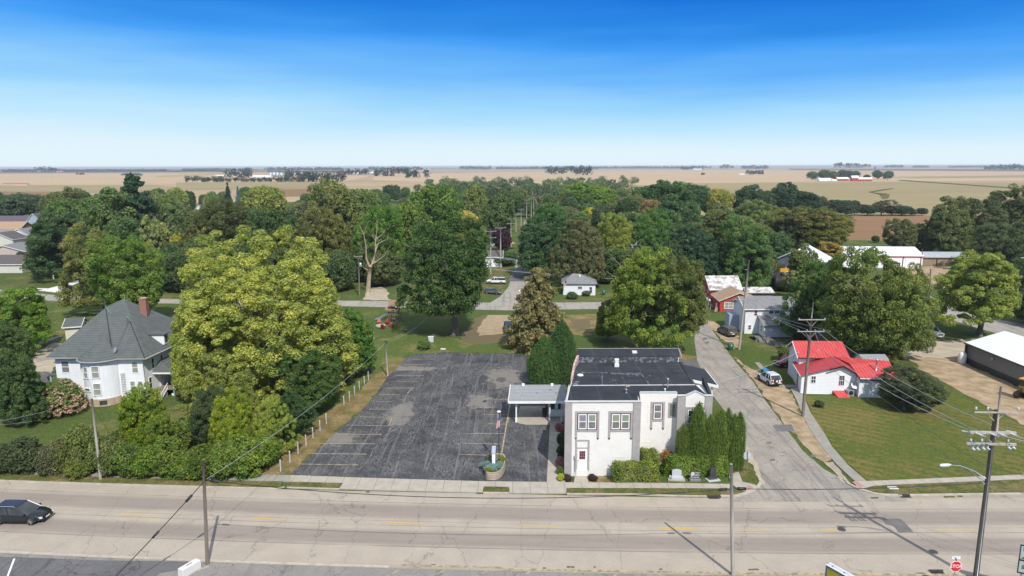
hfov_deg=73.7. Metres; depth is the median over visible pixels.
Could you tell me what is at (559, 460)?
bush
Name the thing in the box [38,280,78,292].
concrete drive
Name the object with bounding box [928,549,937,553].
manhole cover
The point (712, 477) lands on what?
headstone
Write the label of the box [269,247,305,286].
broadleaf tree
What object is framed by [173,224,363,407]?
broadleaf tree
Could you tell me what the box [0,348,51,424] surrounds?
broadleaf tree
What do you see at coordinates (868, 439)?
mown lawn
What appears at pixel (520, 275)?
fresh tarmac
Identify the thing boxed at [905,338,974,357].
gravel yard
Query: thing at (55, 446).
bush
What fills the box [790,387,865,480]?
pavement
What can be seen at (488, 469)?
ground shrub
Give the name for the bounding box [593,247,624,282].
broadleaf tree
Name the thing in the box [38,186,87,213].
broadleaf tree
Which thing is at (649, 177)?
pale field
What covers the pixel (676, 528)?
dash
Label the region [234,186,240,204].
conifer tree
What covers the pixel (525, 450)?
parking lot
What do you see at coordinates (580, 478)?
path
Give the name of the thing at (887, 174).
broadleaf tree
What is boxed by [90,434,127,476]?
bush
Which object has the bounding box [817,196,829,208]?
broadleaf tree
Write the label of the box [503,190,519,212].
broadleaf tree
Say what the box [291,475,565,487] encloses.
pavement
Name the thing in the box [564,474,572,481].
bush
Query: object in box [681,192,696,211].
broadleaf tree
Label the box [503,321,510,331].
blue car
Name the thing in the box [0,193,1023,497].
town ground
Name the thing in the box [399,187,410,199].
broadleaf tree
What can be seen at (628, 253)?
broadleaf tree
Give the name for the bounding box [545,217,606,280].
broadleaf tree
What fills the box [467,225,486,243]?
broadleaf tree
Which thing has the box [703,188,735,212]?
broadleaf tree
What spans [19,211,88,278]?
broadleaf tree
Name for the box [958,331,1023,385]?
metal building
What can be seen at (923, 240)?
broadleaf tree
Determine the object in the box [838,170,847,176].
broadleaf tree
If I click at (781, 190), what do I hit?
broadleaf tree
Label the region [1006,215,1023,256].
broadleaf tree
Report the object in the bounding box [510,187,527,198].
broadleaf tree
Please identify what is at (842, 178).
farm building
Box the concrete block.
[178,558,208,575]
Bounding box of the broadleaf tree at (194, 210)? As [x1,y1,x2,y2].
[191,208,207,229]
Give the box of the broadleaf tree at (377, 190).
[370,189,381,193]
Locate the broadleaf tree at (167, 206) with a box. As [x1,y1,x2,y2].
[145,191,184,235]
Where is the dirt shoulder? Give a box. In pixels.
[733,356,830,461]
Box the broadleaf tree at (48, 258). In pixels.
[31,249,54,270]
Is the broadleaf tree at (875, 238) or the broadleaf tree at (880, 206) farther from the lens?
the broadleaf tree at (880, 206)
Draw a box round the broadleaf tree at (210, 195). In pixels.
[203,191,219,226]
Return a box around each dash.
[123,514,159,515]
[253,518,288,519]
[387,522,422,523]
[522,525,557,525]
[659,528,694,528]
[934,529,973,529]
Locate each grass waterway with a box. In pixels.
[871,188,892,194]
[880,193,889,198]
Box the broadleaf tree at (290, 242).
[277,235,310,250]
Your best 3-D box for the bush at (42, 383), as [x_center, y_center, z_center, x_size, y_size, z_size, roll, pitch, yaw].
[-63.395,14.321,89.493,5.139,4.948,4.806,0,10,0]
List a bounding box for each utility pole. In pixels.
[89,398,101,479]
[202,459,208,564]
[354,253,362,296]
[384,340,388,375]
[485,228,495,273]
[500,225,500,266]
[730,463,734,575]
[734,260,749,349]
[797,302,825,416]
[939,386,1019,575]
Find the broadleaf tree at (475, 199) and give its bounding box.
[462,184,487,220]
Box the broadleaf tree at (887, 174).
[882,171,893,179]
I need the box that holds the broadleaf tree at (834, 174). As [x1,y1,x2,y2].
[830,171,839,178]
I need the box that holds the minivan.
[717,325,737,336]
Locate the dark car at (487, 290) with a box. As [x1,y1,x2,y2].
[483,287,501,294]
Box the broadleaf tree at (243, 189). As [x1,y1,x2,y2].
[239,186,249,195]
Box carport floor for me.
[517,406,549,424]
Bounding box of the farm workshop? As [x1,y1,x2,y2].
[776,245,831,274]
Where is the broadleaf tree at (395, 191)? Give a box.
[391,184,400,200]
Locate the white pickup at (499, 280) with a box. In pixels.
[486,276,505,283]
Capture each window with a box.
[60,361,69,372]
[82,366,88,378]
[90,366,99,378]
[92,383,101,395]
[99,400,106,404]
[129,381,135,389]
[131,362,138,372]
[148,376,152,388]
[151,357,154,368]
[578,414,586,428]
[588,414,595,428]
[611,414,619,428]
[621,414,629,428]
[653,404,661,418]
[670,404,674,415]
[687,410,692,423]
[724,302,733,308]
[811,376,815,382]
[838,375,844,385]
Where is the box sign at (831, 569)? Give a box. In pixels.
[825,563,853,575]
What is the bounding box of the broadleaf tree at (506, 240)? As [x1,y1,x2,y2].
[491,226,511,249]
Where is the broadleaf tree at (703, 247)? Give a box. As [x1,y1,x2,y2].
[658,224,721,281]
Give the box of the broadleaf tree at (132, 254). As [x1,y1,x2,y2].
[124,250,140,272]
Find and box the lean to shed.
[742,287,774,295]
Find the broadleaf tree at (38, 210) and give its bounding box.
[34,200,41,212]
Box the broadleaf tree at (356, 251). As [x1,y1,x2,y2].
[351,236,383,277]
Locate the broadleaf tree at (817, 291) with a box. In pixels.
[773,258,845,339]
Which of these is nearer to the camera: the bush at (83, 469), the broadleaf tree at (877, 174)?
the bush at (83, 469)
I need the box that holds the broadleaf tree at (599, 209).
[591,203,609,228]
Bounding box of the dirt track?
[908,357,1023,424]
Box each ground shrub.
[484,467,492,471]
[497,455,507,462]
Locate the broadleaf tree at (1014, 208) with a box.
[987,183,1023,223]
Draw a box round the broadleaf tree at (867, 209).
[859,204,878,214]
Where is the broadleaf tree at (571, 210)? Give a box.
[563,206,578,227]
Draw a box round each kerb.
[0,480,284,488]
[0,550,389,567]
[287,487,339,489]
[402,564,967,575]
[483,492,508,493]
[567,493,706,496]
[720,473,762,497]
[843,479,901,495]
[910,492,1023,495]
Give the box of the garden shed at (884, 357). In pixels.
[854,354,888,360]
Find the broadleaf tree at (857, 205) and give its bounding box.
[852,200,861,214]
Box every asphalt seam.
[341,412,390,467]
[364,365,442,463]
[391,359,468,470]
[425,358,490,471]
[464,362,514,472]
[499,359,524,428]
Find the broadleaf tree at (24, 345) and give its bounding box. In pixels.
[0,319,36,371]
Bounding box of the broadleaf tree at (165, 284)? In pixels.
[140,251,171,287]
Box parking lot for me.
[291,352,564,481]
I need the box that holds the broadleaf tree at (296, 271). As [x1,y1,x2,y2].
[292,251,328,287]
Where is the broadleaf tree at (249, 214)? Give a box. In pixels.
[232,207,263,238]
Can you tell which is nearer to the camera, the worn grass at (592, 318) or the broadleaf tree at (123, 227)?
the worn grass at (592, 318)
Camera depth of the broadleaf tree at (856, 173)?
1660.57 m
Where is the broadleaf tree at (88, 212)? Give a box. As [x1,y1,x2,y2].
[41,197,104,233]
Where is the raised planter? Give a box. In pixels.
[485,453,505,479]
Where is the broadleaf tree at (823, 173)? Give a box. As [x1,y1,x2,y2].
[818,169,831,177]
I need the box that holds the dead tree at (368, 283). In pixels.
[355,216,392,293]
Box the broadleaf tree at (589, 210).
[585,207,591,226]
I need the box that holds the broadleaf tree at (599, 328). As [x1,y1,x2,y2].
[595,299,617,341]
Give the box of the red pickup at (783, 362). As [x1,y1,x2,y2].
[774,354,788,367]
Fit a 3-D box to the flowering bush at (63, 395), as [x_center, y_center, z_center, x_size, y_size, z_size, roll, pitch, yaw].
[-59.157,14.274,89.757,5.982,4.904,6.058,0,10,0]
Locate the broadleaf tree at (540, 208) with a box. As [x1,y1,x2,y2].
[534,202,566,231]
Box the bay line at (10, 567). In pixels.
[7,559,14,575]
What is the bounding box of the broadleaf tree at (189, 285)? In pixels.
[185,249,221,288]
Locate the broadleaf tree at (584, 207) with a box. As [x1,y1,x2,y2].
[579,204,595,210]
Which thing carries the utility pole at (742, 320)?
on the town ground at (46, 429)
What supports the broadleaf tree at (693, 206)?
on the town ground at (46, 429)
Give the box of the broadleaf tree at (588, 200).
[579,196,594,205]
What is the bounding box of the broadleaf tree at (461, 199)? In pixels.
[452,194,463,209]
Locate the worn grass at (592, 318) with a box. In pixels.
[563,314,602,336]
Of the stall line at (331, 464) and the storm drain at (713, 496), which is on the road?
the storm drain at (713, 496)
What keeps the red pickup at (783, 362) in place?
on the town ground at (46, 429)
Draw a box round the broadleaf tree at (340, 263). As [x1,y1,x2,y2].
[324,249,357,290]
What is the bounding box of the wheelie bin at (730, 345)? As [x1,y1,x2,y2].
[727,342,733,349]
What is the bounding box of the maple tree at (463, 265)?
[394,204,494,335]
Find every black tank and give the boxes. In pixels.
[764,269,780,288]
[773,272,791,290]
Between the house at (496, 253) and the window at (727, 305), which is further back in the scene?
the house at (496, 253)
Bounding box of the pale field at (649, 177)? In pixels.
[373,170,1023,185]
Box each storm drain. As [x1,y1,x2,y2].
[707,495,719,498]
[899,494,911,497]
[929,569,944,573]
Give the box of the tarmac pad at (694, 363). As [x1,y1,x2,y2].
[679,360,699,384]
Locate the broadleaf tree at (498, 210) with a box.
[481,193,515,234]
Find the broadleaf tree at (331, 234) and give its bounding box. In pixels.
[289,204,353,255]
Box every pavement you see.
[3,469,290,481]
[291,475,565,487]
[547,416,564,481]
[566,482,729,488]
[729,471,755,491]
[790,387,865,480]
[854,481,874,487]
[866,475,1023,485]
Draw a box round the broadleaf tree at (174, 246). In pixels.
[158,241,183,252]
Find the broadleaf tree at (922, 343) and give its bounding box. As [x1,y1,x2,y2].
[879,262,936,353]
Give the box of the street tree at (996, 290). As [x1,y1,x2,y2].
[927,249,1023,336]
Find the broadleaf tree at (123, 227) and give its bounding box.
[99,216,139,260]
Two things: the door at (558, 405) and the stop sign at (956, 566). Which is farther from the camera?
the door at (558, 405)
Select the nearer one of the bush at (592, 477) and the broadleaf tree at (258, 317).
the bush at (592, 477)
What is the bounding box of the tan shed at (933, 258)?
[921,252,966,265]
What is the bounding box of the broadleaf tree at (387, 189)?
[382,184,392,198]
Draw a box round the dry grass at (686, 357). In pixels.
[679,354,696,359]
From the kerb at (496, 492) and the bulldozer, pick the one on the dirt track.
the bulldozer
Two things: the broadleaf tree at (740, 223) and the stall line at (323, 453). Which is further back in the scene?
the broadleaf tree at (740, 223)
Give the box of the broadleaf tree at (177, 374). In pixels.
[168,296,225,393]
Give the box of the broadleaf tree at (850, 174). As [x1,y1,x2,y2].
[845,170,853,177]
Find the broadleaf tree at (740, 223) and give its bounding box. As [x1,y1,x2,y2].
[725,216,760,249]
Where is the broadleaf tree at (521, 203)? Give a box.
[511,194,535,216]
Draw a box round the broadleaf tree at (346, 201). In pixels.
[307,177,364,239]
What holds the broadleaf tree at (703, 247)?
on the town ground at (46, 429)
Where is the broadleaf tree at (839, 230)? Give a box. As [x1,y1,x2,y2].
[769,206,856,250]
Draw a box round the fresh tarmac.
[508,268,533,281]
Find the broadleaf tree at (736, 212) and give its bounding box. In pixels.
[728,208,750,218]
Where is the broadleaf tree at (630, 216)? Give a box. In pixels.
[614,212,639,235]
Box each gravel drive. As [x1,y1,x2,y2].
[33,342,61,382]
[363,287,390,299]
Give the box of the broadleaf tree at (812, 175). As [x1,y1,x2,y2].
[806,171,818,179]
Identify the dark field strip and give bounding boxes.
[0,170,338,172]
[789,169,1023,170]
[895,175,1023,177]
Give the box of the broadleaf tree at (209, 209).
[180,198,248,247]
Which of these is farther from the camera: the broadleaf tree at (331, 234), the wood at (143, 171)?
the wood at (143, 171)
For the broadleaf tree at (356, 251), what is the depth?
187.59 m
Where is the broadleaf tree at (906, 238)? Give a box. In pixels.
[881,218,919,246]
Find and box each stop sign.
[743,452,750,470]
[950,556,961,575]
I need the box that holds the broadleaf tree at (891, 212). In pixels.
[885,206,898,214]
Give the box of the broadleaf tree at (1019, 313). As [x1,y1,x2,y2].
[1012,289,1023,319]
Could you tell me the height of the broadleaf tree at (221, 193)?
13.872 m
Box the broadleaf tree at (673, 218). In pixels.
[653,208,683,225]
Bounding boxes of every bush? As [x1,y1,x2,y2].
[0,436,43,475]
[0,443,9,473]
[20,379,47,408]
[32,445,59,475]
[38,378,87,416]
[42,430,71,476]
[57,423,103,474]
[61,456,94,479]
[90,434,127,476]
[108,442,143,478]
[111,428,121,438]
[130,443,157,477]
[148,436,187,479]
[169,419,194,447]
[169,451,199,479]
[186,443,214,481]
[206,440,238,479]
[225,433,269,479]
[255,434,282,467]
[416,337,430,349]
[494,251,516,264]
[554,423,564,431]
[555,456,563,466]
[556,432,563,445]
[556,445,563,456]
[556,466,563,473]
[557,473,563,480]
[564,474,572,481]
[566,291,577,298]
[582,291,590,295]
[587,474,597,480]
[777,344,788,358]
[814,400,824,407]
[876,363,950,409]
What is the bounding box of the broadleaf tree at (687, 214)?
[657,200,699,224]
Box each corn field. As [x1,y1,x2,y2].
[176,181,340,189]
[625,182,1023,215]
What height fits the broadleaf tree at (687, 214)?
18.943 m
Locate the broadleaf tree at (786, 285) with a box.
[779,270,808,298]
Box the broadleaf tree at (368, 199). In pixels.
[354,188,381,224]
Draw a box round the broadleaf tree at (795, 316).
[788,300,810,340]
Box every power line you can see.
[798,329,967,429]
[811,349,983,480]
[813,341,983,464]
[818,332,977,430]
[826,331,1005,430]
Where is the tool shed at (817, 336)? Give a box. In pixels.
[811,332,825,340]
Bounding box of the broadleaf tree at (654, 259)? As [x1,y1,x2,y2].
[641,253,668,284]
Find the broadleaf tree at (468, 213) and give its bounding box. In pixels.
[459,210,477,238]
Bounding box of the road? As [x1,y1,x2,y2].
[0,481,1023,575]
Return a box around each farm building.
[252,175,272,176]
[817,178,830,180]
[835,177,848,180]
[850,176,858,180]
[858,177,871,180]
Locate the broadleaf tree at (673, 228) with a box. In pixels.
[648,222,683,245]
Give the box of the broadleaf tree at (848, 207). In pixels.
[838,200,855,214]
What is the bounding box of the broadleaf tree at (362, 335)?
[300,306,377,376]
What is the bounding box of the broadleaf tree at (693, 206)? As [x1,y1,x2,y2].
[681,200,702,222]
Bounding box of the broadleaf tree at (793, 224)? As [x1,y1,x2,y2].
[772,206,824,248]
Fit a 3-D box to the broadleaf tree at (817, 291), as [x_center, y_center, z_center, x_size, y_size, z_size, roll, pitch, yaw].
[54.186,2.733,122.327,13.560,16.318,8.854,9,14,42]
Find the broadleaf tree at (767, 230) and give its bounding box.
[749,224,772,241]
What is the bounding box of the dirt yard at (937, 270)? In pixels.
[905,266,950,288]
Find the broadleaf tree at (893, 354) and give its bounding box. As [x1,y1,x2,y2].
[848,328,907,362]
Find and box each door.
[159,374,164,385]
[550,404,555,416]
[557,403,563,415]
[577,449,586,469]
[832,390,849,397]
[890,258,902,266]
[905,258,919,267]
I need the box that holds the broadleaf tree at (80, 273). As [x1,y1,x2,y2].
[53,221,125,309]
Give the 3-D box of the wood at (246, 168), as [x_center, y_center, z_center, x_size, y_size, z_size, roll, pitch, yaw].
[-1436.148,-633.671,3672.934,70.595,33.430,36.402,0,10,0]
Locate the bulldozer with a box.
[1013,377,1023,397]
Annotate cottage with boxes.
[0,231,27,245]
[15,227,31,235]
[561,273,596,294]
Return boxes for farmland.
[0,166,1023,203]
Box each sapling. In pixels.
[114,382,172,447]
[141,413,178,448]
[189,385,231,444]
[208,385,251,444]
[247,394,302,453]
[274,391,318,438]
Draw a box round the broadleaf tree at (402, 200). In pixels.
[397,197,407,204]
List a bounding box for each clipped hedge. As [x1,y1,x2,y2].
[610,459,660,482]
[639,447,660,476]
[661,453,729,476]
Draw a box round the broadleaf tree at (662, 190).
[631,179,692,203]
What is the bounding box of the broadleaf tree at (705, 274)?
[702,256,732,275]
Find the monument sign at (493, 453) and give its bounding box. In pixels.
[492,446,495,463]
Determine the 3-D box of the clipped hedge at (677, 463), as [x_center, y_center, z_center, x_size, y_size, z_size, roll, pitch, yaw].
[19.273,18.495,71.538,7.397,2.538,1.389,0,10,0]
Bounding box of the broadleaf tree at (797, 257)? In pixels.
[787,243,824,280]
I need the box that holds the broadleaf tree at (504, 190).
[498,187,512,194]
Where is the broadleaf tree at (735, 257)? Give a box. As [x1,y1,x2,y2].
[716,213,773,286]
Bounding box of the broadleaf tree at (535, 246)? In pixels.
[516,207,569,275]
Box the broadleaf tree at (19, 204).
[0,192,43,215]
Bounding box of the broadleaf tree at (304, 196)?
[300,193,310,201]
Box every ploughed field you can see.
[2,192,49,196]
[272,188,334,195]
[796,216,986,241]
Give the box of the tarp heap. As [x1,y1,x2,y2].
[750,336,782,346]
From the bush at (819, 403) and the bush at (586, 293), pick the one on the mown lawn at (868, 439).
the bush at (819, 403)
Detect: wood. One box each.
[1,169,34,171]
[4,169,345,170]
[34,166,59,171]
[59,170,226,171]
[60,169,97,171]
[97,169,139,170]
[137,169,167,171]
[182,168,204,170]
[183,175,227,181]
[203,167,253,170]
[217,177,250,181]
[223,169,252,177]
[238,167,250,172]
[250,176,298,181]
[264,167,341,170]
[267,171,385,172]
[284,169,300,177]
[297,171,346,181]
[300,171,316,179]
[339,168,370,174]
[342,167,692,168]
[368,166,422,169]
[373,167,410,175]
[405,170,430,177]
[459,166,491,168]
[496,166,598,168]
[544,166,576,173]
[574,165,592,174]
[597,166,710,168]
[681,166,693,169]
[719,164,733,168]
[741,164,768,168]
[745,170,757,174]
[833,162,858,167]
[858,164,871,167]
[883,165,903,167]
[912,165,929,167]
[947,165,984,167]
[984,164,1001,168]
[997,163,1023,169]
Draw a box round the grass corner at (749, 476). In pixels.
[739,462,758,485]
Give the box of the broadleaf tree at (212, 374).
[175,348,260,419]
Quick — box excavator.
[778,264,788,272]
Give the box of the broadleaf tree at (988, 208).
[951,197,1012,248]
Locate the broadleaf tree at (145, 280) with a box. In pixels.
[79,234,167,307]
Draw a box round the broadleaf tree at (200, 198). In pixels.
[198,194,205,204]
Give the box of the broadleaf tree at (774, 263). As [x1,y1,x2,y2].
[749,251,780,279]
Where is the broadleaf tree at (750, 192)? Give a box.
[732,184,763,209]
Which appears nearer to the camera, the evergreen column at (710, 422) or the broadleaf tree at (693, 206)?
the evergreen column at (710, 422)
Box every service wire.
[207,343,384,478]
[717,351,799,382]
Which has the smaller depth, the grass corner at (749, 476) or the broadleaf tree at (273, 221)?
the grass corner at (749, 476)
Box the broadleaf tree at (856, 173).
[852,171,860,176]
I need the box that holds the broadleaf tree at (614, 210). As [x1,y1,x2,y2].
[611,203,629,225]
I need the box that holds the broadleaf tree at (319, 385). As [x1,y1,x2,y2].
[265,348,343,413]
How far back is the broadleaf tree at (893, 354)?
108.81 m
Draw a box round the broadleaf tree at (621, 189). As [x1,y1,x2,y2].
[616,187,627,193]
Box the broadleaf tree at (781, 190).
[769,181,798,211]
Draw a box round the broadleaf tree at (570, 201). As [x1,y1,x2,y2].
[561,195,577,207]
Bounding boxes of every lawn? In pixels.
[50,302,108,334]
[347,334,530,391]
[481,267,510,296]
[806,363,1023,480]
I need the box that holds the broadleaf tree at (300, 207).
[287,202,321,233]
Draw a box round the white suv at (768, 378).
[757,371,781,385]
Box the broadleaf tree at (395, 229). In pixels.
[349,204,405,260]
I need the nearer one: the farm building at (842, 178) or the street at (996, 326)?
the street at (996, 326)
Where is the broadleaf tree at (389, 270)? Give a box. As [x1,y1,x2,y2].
[364,251,405,285]
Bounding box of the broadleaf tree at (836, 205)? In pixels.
[826,199,843,212]
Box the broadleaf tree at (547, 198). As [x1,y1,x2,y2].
[535,194,550,207]
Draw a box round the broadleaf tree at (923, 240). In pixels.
[914,220,939,251]
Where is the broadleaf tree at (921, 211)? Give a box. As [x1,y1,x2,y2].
[917,208,928,214]
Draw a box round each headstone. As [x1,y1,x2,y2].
[667,469,684,481]
[689,470,700,481]
[705,467,720,481]
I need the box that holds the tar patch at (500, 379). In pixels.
[496,377,506,382]
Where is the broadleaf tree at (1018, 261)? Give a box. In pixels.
[1011,257,1023,291]
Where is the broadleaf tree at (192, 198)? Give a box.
[185,190,195,210]
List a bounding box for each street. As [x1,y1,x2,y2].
[0,290,713,309]
[482,220,529,307]
[694,321,906,501]
[927,296,1023,335]
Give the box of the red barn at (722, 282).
[703,275,742,303]
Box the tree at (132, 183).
[108,172,161,243]
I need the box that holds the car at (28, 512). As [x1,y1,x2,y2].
[0,499,52,524]
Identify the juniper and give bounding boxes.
[479,461,491,465]
[483,463,499,470]
[497,460,502,468]
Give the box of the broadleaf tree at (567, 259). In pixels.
[560,242,583,265]
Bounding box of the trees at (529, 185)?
[413,175,639,199]
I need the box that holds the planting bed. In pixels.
[588,476,659,482]
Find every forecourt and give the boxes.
[0,553,741,575]
[0,557,187,575]
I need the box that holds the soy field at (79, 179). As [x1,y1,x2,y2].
[0,174,368,184]
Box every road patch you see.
[773,424,793,430]
[883,519,913,532]
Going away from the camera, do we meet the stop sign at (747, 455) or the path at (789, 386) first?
the stop sign at (747, 455)
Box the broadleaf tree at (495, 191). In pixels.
[489,187,500,198]
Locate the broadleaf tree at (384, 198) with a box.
[378,192,390,205]
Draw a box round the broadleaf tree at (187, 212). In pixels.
[180,203,197,235]
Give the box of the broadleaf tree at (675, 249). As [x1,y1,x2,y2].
[659,239,687,281]
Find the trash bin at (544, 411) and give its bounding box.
[542,407,546,417]
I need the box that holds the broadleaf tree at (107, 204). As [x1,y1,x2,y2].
[75,186,139,230]
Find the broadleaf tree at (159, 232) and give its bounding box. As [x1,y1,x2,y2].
[138,215,169,250]
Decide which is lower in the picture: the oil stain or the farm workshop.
the oil stain
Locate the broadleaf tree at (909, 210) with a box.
[890,205,918,214]
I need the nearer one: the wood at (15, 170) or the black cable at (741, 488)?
the black cable at (741, 488)
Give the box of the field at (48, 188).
[0,185,172,192]
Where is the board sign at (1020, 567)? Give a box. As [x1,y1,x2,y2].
[1017,544,1023,575]
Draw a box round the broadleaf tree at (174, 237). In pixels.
[169,233,184,241]
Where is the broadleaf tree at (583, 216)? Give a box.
[571,210,591,229]
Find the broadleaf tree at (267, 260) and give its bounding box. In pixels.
[244,247,277,283]
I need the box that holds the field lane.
[899,180,1016,188]
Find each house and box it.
[0,242,27,254]
[26,213,39,223]
[44,297,185,406]
[485,250,503,266]
[711,286,751,311]
[724,296,794,336]
[785,341,896,397]
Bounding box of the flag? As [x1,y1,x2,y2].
[496,414,499,428]
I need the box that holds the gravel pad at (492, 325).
[477,315,510,335]
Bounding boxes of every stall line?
[308,453,339,453]
[316,464,347,464]
[319,443,374,443]
[467,433,504,433]
[501,404,509,452]
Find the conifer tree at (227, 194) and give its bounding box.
[223,182,233,200]
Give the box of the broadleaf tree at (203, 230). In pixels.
[184,227,206,242]
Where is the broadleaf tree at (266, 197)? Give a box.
[239,185,287,234]
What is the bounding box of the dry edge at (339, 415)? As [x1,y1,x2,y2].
[261,357,406,475]
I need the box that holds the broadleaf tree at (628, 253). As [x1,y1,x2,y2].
[615,248,644,268]
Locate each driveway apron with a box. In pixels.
[340,483,483,492]
[509,487,565,493]
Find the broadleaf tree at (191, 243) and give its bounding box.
[180,234,220,254]
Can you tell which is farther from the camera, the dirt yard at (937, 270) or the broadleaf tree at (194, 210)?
the broadleaf tree at (194, 210)
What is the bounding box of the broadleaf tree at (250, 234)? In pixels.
[234,229,273,254]
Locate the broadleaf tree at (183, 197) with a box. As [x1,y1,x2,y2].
[165,187,190,207]
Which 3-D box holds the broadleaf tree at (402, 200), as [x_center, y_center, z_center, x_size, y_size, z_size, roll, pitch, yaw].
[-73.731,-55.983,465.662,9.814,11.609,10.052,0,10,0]
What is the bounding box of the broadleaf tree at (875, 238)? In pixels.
[871,235,879,242]
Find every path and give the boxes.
[36,356,47,362]
[39,335,62,343]
[574,475,587,481]
[755,362,762,369]
[782,385,796,387]
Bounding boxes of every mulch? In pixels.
[461,315,520,343]
[570,318,593,331]
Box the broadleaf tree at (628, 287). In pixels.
[603,246,692,347]
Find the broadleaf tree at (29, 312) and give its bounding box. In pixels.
[0,286,54,349]
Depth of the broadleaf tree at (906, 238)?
244.09 m
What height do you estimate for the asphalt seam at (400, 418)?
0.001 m
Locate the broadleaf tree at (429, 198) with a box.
[406,182,464,254]
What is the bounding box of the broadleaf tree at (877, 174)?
[872,170,882,178]
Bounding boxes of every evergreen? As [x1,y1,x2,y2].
[526,335,561,384]
[547,318,576,386]
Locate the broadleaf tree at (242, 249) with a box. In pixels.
[216,244,248,286]
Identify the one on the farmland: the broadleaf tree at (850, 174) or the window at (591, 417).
the broadleaf tree at (850, 174)
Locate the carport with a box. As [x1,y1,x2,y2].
[508,383,566,421]
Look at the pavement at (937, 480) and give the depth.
70.12 m
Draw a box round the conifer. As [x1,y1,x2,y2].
[503,267,565,354]
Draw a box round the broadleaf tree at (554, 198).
[544,193,557,204]
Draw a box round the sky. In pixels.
[0,0,1023,167]
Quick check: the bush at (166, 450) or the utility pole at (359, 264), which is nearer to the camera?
the bush at (166, 450)
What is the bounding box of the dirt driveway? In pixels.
[707,320,741,347]
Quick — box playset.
[375,300,405,323]
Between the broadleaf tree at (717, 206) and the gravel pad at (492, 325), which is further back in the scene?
the broadleaf tree at (717, 206)
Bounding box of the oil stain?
[456,411,471,416]
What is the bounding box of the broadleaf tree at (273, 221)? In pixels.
[250,207,299,251]
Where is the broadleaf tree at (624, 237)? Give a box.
[597,211,634,251]
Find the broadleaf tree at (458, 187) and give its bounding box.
[451,184,461,194]
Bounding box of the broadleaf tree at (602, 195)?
[557,181,617,204]
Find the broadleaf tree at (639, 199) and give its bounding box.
[607,194,648,221]
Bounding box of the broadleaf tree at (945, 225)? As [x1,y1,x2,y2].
[926,196,977,251]
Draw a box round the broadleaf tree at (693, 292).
[642,255,708,353]
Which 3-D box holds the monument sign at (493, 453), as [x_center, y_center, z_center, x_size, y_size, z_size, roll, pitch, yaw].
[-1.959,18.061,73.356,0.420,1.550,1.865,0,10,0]
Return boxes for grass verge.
[0,473,282,486]
[286,482,342,487]
[484,486,507,491]
[567,488,743,495]
[865,479,1023,493]
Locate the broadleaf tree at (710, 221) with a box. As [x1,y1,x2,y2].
[697,209,732,250]
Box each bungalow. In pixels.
[0,216,29,220]
[0,221,30,228]
[0,229,15,231]
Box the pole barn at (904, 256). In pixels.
[833,246,924,267]
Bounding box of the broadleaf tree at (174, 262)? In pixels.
[162,251,190,291]
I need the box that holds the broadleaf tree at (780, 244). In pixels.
[765,230,794,256]
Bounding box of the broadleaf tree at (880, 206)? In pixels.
[872,199,901,214]
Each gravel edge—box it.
[745,445,764,483]
[825,462,845,482]
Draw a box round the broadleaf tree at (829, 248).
[817,241,844,260]
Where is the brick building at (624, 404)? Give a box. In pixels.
[564,348,718,475]
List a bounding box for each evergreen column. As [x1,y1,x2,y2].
[675,423,690,467]
[683,427,696,461]
[688,401,707,470]
[701,413,716,459]
[706,425,720,473]
[712,410,730,473]
[719,407,735,472]
[728,413,741,472]
[733,411,746,470]
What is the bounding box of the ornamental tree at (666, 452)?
[658,449,673,460]
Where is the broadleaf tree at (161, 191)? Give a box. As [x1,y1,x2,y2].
[150,188,165,194]
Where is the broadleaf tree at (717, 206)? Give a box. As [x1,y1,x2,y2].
[703,202,731,219]
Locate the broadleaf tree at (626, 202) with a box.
[616,197,639,213]
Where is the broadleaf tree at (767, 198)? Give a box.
[762,190,776,210]
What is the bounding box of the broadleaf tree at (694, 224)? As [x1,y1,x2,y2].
[677,221,710,237]
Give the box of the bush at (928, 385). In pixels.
[876,363,950,409]
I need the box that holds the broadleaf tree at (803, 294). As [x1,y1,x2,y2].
[797,283,816,340]
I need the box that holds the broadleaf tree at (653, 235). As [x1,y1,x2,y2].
[630,206,672,254]
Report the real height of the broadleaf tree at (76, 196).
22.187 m
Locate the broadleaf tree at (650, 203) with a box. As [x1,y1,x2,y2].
[638,199,661,223]
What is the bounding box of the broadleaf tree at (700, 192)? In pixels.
[680,182,711,210]
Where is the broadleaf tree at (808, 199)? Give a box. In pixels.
[789,190,824,214]
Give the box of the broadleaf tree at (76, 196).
[67,190,93,203]
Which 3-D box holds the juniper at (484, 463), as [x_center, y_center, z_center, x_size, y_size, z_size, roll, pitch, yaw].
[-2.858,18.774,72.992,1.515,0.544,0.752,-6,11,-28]
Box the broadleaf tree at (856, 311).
[817,246,931,353]
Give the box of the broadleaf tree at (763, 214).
[736,199,780,230]
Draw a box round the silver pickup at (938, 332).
[915,326,944,336]
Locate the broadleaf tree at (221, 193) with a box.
[217,191,225,198]
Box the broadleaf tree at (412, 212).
[380,200,424,253]
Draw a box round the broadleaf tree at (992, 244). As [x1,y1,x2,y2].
[969,222,1023,264]
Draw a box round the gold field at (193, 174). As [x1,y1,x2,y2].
[155,172,228,176]
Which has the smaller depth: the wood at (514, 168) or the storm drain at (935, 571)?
the storm drain at (935, 571)
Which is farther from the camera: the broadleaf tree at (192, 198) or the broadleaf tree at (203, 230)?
the broadleaf tree at (192, 198)
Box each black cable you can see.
[116,482,203,575]
[209,479,729,498]
[733,482,984,489]
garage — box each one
[0,255,27,272]
[61,317,89,339]

